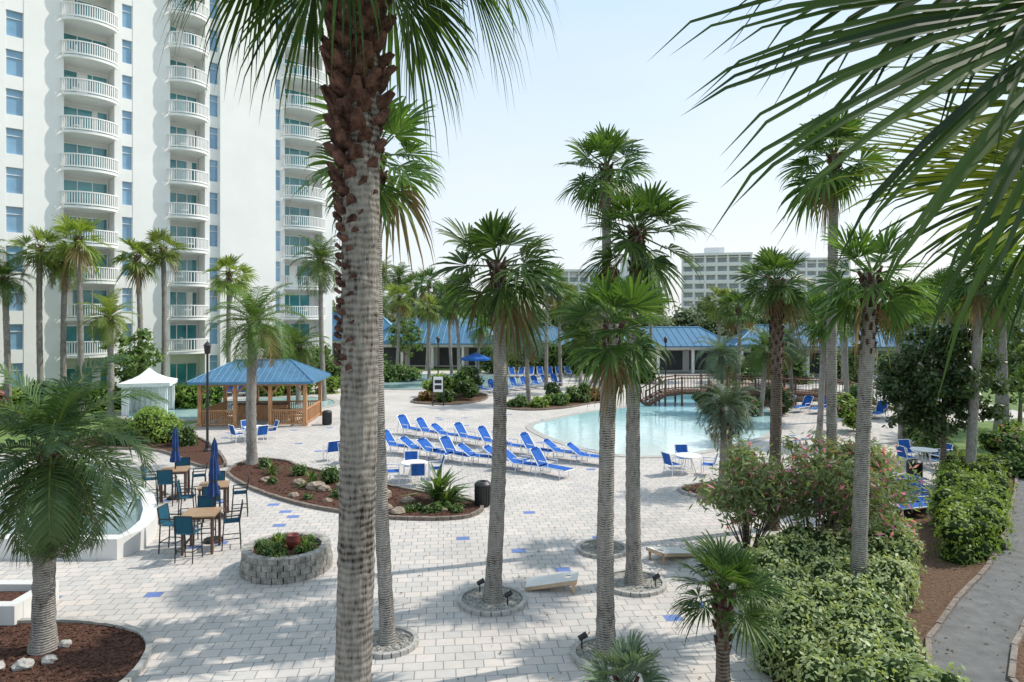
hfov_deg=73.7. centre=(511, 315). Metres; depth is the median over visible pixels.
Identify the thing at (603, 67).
sky
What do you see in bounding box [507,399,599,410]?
flower bed
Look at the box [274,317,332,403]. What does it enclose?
palm tree
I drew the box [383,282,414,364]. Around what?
palm tree
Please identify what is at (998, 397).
palm tree
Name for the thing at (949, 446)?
patio chair
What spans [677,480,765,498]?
flower bed
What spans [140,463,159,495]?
bar chair
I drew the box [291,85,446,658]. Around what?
palm tree
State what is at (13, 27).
windows
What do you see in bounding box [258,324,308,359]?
broadleaf tree
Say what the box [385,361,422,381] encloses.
hedge
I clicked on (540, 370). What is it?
lounge chair
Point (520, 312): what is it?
palm tree
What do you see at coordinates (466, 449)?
lounge chair
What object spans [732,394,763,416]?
shrub
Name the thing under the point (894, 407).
shrub
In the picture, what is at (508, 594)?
landscape light
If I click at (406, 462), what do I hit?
patio table
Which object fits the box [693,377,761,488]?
palm tree
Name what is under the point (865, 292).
palm tree
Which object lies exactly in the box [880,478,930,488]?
lounge chair
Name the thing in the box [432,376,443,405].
notice sign
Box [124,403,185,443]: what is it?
lime shrub
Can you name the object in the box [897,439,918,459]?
patio chair
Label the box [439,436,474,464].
lounge chair
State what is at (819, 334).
palm tree
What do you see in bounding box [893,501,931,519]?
lounge chair
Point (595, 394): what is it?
shrub
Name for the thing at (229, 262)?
palm tree
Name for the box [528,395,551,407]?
shrub
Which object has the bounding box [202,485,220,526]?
bar chair
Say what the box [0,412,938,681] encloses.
plaza pavement
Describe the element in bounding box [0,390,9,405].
bougainvillea
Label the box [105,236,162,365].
palm tree
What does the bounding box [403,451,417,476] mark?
patio chair
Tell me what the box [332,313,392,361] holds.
pavilion
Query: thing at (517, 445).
lounge chair
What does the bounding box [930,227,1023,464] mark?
palm tree
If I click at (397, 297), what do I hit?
distant hotel
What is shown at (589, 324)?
palm tree
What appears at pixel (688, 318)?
distant trees
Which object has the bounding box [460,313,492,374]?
palm tree
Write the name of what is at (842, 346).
palm tree
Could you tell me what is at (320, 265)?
palm tree
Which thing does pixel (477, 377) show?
shrub
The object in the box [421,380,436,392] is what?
shrub
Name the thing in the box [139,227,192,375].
palm tree
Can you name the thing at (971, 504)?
hedge
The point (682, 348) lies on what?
pavilion
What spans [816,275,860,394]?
palm tree
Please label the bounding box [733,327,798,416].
palm tree
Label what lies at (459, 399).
flower bed
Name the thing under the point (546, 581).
cornhole board
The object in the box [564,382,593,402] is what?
shrub
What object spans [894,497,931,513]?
lounge chair
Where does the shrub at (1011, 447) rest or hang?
on the garden soil
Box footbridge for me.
[640,374,893,409]
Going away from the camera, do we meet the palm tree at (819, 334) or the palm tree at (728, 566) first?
the palm tree at (728, 566)
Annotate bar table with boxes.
[160,465,190,502]
[181,507,222,555]
[197,480,230,521]
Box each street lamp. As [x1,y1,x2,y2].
[203,341,210,451]
[436,336,439,372]
[663,336,667,389]
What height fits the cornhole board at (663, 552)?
0.330 m
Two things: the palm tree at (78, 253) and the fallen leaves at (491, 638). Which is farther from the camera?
the palm tree at (78, 253)
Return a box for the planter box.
[0,580,58,624]
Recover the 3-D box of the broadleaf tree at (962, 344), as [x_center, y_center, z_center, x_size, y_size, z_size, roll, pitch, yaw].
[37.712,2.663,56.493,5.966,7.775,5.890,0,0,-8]
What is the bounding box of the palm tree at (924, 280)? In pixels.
[902,276,943,370]
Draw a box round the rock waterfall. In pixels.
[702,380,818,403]
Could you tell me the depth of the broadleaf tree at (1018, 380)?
33.14 m
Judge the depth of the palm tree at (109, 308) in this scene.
43.81 m
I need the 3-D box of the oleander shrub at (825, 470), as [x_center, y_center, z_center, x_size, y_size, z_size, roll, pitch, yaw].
[8.069,4.652,17.573,3.900,3.726,3.794,0,0,38]
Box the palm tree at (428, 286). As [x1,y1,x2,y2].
[410,266,439,370]
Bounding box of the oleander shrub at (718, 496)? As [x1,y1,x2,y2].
[683,430,827,551]
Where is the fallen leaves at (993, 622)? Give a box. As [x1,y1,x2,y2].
[932,491,1021,671]
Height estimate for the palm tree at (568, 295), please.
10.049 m
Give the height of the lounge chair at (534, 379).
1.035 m
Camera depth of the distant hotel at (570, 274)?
242.66 m
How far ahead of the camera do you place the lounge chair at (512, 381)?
60.22 m
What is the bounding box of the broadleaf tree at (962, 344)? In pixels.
[938,312,1010,372]
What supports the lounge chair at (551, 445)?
on the plaza pavement
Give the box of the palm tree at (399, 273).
[382,262,417,318]
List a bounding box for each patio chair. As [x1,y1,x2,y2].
[228,424,244,440]
[241,420,245,437]
[257,425,268,442]
[264,420,278,438]
[323,440,339,461]
[387,463,399,482]
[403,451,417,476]
[410,463,425,486]
[428,454,445,480]
[661,451,681,476]
[674,444,691,468]
[701,451,718,476]
[894,444,916,463]
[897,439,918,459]
[929,449,952,468]
[930,443,952,463]
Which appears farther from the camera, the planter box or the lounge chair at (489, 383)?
the lounge chair at (489, 383)
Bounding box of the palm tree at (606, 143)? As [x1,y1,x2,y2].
[552,121,655,558]
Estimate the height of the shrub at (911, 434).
1.821 m
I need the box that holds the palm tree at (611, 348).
[547,267,677,674]
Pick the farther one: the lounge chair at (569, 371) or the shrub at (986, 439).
the lounge chair at (569, 371)
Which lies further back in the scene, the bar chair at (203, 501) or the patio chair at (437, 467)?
the patio chair at (437, 467)
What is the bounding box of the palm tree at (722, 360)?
[693,334,751,387]
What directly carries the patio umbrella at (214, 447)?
on the plaza pavement
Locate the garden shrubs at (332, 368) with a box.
[266,337,922,384]
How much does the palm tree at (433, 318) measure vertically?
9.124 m
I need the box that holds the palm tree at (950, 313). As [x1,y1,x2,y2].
[920,268,971,414]
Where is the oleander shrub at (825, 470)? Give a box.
[734,423,908,539]
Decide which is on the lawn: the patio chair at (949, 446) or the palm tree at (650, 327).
the palm tree at (650, 327)
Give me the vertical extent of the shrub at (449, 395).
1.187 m
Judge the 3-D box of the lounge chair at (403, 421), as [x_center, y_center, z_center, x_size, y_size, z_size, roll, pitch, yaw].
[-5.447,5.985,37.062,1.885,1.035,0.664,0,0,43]
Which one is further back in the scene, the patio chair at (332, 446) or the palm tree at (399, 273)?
the palm tree at (399, 273)
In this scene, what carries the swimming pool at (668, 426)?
on the plaza pavement
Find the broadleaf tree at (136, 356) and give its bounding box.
[98,326,165,392]
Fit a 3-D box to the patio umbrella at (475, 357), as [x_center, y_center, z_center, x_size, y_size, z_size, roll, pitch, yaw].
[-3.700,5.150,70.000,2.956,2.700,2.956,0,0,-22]
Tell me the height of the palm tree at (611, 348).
7.468 m
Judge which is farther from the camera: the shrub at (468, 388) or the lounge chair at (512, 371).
the lounge chair at (512, 371)
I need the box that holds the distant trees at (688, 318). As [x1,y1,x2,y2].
[332,286,1023,337]
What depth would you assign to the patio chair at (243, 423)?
36.23 m
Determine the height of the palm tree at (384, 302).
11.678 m
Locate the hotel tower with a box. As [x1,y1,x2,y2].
[0,0,331,388]
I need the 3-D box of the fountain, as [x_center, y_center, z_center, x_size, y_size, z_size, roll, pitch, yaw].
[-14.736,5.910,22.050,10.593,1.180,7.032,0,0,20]
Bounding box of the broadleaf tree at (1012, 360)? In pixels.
[962,316,1023,424]
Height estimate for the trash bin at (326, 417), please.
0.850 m
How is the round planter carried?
on the plaza pavement
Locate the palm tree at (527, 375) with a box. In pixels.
[505,310,555,401]
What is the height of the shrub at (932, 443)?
1.359 m
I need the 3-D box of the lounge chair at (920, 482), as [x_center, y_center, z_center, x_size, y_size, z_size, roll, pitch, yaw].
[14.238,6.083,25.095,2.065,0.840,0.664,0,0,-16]
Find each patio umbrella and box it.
[167,427,180,500]
[203,452,221,543]
[208,438,223,518]
[461,353,491,360]
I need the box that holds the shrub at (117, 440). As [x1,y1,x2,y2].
[97,416,140,444]
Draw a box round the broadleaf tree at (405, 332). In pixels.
[387,315,424,364]
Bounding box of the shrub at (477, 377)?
[462,365,484,390]
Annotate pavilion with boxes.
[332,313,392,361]
[383,318,492,368]
[510,326,571,366]
[620,326,733,373]
[729,324,1022,377]
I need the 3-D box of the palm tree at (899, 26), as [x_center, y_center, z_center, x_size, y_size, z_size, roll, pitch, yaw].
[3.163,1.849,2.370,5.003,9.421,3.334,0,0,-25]
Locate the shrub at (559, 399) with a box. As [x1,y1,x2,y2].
[547,392,570,405]
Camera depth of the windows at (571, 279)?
242.84 m
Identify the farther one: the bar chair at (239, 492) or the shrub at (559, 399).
the shrub at (559, 399)
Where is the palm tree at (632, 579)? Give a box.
[572,174,716,597]
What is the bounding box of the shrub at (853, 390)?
[842,383,876,414]
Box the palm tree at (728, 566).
[665,529,795,681]
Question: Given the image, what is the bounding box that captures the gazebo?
[186,359,330,427]
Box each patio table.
[401,459,427,481]
[675,452,700,473]
[910,447,937,466]
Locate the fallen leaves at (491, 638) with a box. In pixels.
[181,507,744,679]
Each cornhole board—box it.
[525,570,577,592]
[646,547,693,564]
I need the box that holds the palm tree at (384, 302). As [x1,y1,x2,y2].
[382,284,389,309]
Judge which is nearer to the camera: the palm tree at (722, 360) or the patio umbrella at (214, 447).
the patio umbrella at (214, 447)
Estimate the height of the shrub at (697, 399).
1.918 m
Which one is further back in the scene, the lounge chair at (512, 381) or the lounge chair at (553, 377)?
the lounge chair at (553, 377)
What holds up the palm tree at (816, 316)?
on the lawn
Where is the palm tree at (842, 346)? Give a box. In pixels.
[824,274,857,384]
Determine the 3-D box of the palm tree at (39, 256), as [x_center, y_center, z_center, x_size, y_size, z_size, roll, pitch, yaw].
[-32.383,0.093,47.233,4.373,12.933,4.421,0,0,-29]
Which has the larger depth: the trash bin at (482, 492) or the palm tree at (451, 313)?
the palm tree at (451, 313)
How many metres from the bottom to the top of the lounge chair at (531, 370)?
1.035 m
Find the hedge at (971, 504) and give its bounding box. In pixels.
[922,447,1017,567]
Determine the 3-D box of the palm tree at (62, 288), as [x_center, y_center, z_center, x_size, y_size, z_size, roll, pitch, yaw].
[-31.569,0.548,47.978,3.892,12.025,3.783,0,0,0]
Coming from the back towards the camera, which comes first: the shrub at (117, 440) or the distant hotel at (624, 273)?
the distant hotel at (624, 273)
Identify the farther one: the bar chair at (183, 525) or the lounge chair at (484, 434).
the lounge chair at (484, 434)
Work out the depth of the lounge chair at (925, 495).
23.32 m
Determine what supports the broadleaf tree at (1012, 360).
on the lawn
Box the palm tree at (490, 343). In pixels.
[482,319,522,394]
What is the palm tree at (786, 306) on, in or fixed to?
on the lawn
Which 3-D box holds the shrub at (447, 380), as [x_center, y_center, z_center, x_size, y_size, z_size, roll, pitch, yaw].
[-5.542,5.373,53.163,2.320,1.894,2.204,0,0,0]
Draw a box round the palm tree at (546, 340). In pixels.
[536,262,570,389]
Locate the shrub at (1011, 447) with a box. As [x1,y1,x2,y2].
[995,429,1023,477]
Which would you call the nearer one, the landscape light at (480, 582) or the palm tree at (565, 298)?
the landscape light at (480, 582)
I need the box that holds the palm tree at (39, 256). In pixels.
[4,224,69,382]
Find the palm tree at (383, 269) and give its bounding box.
[382,255,394,291]
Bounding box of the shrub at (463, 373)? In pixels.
[449,365,473,393]
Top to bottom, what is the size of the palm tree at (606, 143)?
12.031 m
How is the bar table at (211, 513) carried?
on the plaza pavement
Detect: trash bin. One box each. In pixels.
[322,410,331,424]
[474,480,490,507]
[906,459,922,476]
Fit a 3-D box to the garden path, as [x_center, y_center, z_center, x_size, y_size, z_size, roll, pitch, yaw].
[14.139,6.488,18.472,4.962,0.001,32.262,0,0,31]
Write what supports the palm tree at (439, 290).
on the lawn
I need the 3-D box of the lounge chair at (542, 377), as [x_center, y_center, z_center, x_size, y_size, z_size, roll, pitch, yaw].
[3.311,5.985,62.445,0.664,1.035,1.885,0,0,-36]
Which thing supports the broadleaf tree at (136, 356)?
on the lawn
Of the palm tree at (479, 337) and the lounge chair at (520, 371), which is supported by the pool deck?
the lounge chair at (520, 371)
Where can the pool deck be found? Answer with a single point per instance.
(397, 402)
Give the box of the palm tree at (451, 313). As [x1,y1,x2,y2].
[437,290,471,369]
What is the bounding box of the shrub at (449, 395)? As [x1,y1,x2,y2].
[436,388,456,402]
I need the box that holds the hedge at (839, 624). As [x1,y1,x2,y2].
[733,511,970,681]
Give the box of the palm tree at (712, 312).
[698,285,735,374]
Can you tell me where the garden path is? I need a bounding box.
[931,477,1023,681]
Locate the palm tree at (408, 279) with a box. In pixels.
[401,271,427,319]
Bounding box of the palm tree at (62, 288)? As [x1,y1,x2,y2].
[34,240,90,386]
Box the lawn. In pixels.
[0,364,1023,537]
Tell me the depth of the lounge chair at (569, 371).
73.52 m
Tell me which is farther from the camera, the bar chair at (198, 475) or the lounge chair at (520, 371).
the lounge chair at (520, 371)
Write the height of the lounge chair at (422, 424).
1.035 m
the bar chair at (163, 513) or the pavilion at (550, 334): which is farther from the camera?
the pavilion at (550, 334)
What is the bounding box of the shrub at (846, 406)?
[837,392,856,429]
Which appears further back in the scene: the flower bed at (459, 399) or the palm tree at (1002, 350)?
the flower bed at (459, 399)
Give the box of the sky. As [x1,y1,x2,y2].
[332,0,1023,315]
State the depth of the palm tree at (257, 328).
29.48 m
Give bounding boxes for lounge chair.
[385,429,417,452]
[396,414,420,434]
[398,436,441,458]
[415,417,446,439]
[415,438,452,460]
[429,423,463,443]
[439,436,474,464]
[453,422,484,446]
[456,443,491,464]
[476,426,511,449]
[478,385,492,393]
[482,445,529,469]
[487,379,492,392]
[506,438,525,454]
[506,449,544,474]
[508,367,516,376]
[509,377,524,389]
[517,367,524,375]
[518,432,553,457]
[519,376,534,388]
[529,366,533,374]
[529,447,574,478]
[530,375,543,387]
[537,366,543,375]
[539,374,548,385]
[542,438,586,462]
[548,366,552,373]
[550,374,563,385]
[564,366,571,375]
[565,442,598,464]
[791,395,813,412]
[807,397,825,413]
[872,400,887,417]
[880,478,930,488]
[891,470,928,480]
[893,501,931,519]
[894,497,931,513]
[902,478,928,488]
[908,492,930,497]
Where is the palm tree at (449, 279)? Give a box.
[444,273,471,302]
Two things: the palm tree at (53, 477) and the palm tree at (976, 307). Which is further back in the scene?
the palm tree at (976, 307)
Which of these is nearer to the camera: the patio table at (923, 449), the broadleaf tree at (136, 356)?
the patio table at (923, 449)
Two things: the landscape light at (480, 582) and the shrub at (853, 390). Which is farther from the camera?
the shrub at (853, 390)
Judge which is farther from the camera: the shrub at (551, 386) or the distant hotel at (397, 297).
the distant hotel at (397, 297)
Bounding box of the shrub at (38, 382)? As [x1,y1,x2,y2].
[20,379,62,407]
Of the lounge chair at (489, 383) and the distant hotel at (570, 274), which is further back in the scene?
the distant hotel at (570, 274)
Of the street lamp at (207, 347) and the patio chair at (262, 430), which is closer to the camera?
the street lamp at (207, 347)
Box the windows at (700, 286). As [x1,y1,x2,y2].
[685,258,748,312]
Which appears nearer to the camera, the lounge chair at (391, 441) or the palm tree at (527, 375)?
the lounge chair at (391, 441)
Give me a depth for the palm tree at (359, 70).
6.86 m
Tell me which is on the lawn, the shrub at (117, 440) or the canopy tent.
the canopy tent
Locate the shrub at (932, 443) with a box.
[916,432,959,457]
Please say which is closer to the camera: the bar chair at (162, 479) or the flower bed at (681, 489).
the bar chair at (162, 479)
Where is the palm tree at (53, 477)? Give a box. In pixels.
[0,354,169,655]
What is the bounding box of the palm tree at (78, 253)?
[42,212,113,410]
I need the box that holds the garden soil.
[771,457,1023,681]
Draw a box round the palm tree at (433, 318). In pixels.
[409,292,443,378]
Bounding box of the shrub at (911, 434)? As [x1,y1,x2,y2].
[903,417,952,446]
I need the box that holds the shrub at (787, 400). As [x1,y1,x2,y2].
[765,385,797,412]
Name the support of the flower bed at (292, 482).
on the plaza pavement
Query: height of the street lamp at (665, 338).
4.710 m
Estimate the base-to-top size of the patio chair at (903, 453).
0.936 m
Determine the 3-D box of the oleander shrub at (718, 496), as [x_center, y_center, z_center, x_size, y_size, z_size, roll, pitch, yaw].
[6.497,4.884,18.609,3.704,3.257,3.478,0,0,0]
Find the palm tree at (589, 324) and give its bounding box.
[560,300,600,386]
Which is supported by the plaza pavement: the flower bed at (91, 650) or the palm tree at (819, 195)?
the flower bed at (91, 650)
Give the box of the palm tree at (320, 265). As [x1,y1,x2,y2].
[289,234,341,400]
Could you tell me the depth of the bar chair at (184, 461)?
25.20 m
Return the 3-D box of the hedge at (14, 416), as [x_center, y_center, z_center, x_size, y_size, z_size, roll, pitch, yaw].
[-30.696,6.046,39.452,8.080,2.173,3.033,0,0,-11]
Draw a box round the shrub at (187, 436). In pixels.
[165,424,201,445]
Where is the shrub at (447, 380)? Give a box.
[425,372,453,393]
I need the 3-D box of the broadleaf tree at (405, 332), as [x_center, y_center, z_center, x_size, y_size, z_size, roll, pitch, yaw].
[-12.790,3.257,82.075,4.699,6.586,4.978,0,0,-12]
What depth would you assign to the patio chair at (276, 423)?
36.12 m
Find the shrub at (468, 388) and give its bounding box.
[456,379,479,397]
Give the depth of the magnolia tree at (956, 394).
25.52 m
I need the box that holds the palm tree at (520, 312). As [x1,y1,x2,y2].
[426,206,569,616]
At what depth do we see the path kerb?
14.33 m
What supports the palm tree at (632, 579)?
on the plaza pavement
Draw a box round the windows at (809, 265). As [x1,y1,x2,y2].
[755,264,846,297]
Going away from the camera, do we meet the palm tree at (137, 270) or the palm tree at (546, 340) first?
the palm tree at (137, 270)
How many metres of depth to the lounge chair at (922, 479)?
25.61 m
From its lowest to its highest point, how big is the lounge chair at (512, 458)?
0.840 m
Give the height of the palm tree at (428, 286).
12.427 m
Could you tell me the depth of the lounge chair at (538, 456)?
27.99 m
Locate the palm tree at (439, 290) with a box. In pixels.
[427,280,463,374]
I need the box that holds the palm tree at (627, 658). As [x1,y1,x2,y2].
[580,629,670,681]
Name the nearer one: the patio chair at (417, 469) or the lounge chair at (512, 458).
the patio chair at (417, 469)
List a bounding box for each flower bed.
[0,617,152,681]
[74,435,226,468]
[226,457,483,520]
[411,392,487,404]
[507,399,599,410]
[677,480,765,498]
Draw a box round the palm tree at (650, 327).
[643,287,669,365]
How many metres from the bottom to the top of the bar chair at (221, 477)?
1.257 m
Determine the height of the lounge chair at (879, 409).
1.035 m
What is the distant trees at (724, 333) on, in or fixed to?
on the ground
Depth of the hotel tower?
57.48 m
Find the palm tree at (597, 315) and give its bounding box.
[583,294,600,382]
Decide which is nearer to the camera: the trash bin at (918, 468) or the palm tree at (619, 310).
the trash bin at (918, 468)
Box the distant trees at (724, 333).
[713,303,1023,358]
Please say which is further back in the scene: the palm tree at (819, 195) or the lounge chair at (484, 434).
the lounge chair at (484, 434)
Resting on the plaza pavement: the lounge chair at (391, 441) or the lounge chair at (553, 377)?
the lounge chair at (391, 441)
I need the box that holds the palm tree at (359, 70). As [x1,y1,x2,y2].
[155,0,560,681]
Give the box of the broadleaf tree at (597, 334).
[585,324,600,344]
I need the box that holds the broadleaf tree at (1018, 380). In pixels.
[1008,340,1023,410]
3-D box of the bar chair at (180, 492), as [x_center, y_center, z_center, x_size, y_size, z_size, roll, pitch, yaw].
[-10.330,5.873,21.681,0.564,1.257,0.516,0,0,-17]
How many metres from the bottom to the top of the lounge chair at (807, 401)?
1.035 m
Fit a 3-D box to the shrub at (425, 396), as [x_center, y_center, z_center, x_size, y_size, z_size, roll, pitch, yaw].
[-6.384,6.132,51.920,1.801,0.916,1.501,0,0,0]
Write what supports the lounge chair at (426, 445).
on the plaza pavement
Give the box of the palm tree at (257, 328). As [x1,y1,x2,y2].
[201,283,310,464]
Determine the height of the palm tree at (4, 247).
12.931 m
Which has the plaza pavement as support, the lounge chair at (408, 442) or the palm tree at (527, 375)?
the lounge chair at (408, 442)
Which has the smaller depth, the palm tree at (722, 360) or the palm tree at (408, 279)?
the palm tree at (722, 360)
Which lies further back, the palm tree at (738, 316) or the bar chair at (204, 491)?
the palm tree at (738, 316)
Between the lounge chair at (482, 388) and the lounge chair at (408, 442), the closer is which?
the lounge chair at (408, 442)
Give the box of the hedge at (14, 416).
[0,405,29,429]
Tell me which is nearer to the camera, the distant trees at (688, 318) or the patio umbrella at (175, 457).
the patio umbrella at (175, 457)
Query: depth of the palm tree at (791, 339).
49.50 m
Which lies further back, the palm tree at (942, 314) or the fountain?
the palm tree at (942, 314)
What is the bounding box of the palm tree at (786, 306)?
[760,284,801,324]
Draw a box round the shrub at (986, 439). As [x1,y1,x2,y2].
[977,419,1023,456]
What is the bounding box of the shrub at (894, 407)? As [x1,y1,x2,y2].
[886,385,949,416]
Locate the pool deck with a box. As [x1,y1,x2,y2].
[222,371,1023,423]
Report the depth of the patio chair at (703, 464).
27.75 m
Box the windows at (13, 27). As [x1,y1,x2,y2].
[6,0,308,385]
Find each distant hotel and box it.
[384,294,425,316]
[553,264,619,310]
[620,257,646,281]
[681,247,752,314]
[752,253,850,307]
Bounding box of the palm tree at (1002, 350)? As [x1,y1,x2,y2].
[962,256,1023,422]
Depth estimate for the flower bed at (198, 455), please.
32.59 m
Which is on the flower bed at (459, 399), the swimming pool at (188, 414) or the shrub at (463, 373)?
the shrub at (463, 373)
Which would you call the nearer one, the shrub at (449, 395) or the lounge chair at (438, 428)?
the lounge chair at (438, 428)
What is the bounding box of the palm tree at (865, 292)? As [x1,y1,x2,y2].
[804,214,951,581]
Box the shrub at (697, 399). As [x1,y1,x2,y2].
[691,386,724,414]
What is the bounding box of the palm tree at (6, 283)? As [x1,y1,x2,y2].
[0,248,37,405]
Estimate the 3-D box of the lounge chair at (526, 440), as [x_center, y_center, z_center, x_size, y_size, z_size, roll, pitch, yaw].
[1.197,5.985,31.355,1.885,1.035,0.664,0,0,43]
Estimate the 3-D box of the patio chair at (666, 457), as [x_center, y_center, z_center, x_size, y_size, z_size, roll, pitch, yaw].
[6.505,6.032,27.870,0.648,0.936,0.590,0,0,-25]
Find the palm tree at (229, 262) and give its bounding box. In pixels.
[200,253,259,394]
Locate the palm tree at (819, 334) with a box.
[788,288,854,438]
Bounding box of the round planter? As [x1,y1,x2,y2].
[239,530,332,584]
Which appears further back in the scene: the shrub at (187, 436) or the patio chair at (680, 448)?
the shrub at (187, 436)
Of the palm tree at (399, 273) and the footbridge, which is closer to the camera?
the footbridge
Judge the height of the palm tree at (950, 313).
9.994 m
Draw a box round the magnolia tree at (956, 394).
[873,318,1016,463]
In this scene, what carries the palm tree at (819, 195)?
on the garden soil
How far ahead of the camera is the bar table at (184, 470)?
24.11 m
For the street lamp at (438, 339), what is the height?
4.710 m
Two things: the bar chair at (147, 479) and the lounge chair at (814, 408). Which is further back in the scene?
the lounge chair at (814, 408)
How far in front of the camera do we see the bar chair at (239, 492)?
22.03 m
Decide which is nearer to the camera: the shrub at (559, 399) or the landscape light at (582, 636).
the landscape light at (582, 636)
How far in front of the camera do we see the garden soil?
16.72 m
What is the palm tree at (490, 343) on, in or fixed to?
on the lawn
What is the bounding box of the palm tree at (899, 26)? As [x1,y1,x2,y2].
[654,0,1023,410]
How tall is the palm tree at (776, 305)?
8.742 m
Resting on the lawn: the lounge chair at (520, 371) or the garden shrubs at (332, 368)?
the garden shrubs at (332, 368)
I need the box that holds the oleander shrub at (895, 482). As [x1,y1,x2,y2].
[788,437,933,543]
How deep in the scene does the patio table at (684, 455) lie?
28.16 m
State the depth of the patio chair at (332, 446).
30.36 m
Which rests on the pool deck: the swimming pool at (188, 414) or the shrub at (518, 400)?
the swimming pool at (188, 414)
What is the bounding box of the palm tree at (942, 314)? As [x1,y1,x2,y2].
[916,274,951,372]
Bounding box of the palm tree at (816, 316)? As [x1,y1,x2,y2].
[792,283,850,377]
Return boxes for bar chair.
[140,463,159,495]
[156,470,177,506]
[157,503,185,553]
[171,457,189,494]
[173,516,202,563]
[176,480,196,515]
[190,460,207,498]
[193,495,216,541]
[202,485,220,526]
[208,470,224,511]
[221,499,242,550]
[231,474,249,517]
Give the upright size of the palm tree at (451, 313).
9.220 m
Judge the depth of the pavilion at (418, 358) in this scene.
86.20 m
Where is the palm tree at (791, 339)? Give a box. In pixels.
[759,318,816,390]
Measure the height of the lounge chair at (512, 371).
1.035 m
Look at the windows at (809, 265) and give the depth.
253.13 m
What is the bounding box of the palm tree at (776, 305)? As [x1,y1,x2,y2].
[732,246,825,530]
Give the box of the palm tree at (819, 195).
[775,110,897,518]
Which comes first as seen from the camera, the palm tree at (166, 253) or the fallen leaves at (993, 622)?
the fallen leaves at (993, 622)
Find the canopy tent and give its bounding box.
[117,368,177,415]
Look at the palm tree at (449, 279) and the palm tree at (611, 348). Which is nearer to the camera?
the palm tree at (611, 348)
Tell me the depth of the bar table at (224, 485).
21.84 m
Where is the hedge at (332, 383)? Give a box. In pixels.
[242,375,340,396]
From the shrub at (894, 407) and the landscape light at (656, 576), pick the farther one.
the shrub at (894, 407)
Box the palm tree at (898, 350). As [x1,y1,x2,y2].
[858,274,941,441]
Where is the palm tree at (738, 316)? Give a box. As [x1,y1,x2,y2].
[714,287,765,383]
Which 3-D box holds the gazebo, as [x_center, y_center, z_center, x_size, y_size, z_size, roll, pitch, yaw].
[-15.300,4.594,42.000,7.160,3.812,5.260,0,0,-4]
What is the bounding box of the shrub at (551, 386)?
[544,381,561,395]
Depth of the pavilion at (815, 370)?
72.91 m
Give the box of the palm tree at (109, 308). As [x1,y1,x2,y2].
[75,289,143,416]
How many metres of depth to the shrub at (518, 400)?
48.08 m
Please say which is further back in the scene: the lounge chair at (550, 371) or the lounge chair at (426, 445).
the lounge chair at (550, 371)
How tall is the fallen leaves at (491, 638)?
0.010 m
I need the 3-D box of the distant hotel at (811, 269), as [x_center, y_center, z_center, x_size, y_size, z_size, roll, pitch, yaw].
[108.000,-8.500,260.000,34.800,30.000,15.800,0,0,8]
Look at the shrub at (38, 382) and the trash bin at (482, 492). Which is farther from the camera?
the shrub at (38, 382)
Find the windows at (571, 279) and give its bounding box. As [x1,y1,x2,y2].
[555,278,596,304]
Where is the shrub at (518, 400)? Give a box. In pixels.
[507,393,528,406]
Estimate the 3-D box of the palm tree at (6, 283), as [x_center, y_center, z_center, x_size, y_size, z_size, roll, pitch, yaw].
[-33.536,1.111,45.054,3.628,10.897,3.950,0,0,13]
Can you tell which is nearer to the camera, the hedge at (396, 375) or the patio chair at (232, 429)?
the patio chair at (232, 429)
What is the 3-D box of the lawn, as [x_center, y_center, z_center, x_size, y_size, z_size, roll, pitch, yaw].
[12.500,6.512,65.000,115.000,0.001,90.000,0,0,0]
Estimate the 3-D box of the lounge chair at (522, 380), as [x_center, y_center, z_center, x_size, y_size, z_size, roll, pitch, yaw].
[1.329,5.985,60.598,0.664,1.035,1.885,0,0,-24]
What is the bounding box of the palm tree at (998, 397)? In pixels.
[965,292,1023,431]
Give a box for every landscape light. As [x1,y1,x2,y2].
[476,578,484,591]
[504,590,512,604]
[578,631,587,648]
[652,573,659,585]
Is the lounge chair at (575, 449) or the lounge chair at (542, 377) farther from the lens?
the lounge chair at (542, 377)
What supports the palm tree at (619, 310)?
on the lawn
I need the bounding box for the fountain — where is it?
[0,459,157,559]
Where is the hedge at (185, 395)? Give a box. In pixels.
[0,381,222,411]
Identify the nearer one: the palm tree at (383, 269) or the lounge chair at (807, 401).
the lounge chair at (807, 401)
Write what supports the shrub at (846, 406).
on the plaza pavement
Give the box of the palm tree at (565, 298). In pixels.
[557,287,578,339]
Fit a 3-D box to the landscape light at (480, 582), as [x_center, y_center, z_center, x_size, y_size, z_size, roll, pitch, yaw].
[-0.728,6.293,15.915,0.209,0.354,0.129,0,0,0]
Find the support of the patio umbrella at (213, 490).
on the plaza pavement
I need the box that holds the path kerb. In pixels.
[925,476,1023,681]
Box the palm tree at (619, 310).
[615,309,642,329]
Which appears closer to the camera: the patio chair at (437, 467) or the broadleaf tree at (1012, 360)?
the patio chair at (437, 467)
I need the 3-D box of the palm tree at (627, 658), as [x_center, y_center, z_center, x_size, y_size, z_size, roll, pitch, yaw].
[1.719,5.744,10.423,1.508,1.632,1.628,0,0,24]
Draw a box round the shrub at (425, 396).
[418,391,437,400]
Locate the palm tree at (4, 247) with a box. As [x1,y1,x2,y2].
[0,239,12,256]
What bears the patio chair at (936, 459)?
on the plaza pavement
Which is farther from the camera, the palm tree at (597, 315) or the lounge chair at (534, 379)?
the palm tree at (597, 315)
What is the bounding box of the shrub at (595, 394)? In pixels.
[588,386,599,400]
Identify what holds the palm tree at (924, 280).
on the lawn
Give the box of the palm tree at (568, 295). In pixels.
[542,279,576,385]
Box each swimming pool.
[115,396,339,420]
[384,374,541,389]
[526,392,784,457]
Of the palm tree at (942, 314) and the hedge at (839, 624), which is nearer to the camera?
the hedge at (839, 624)

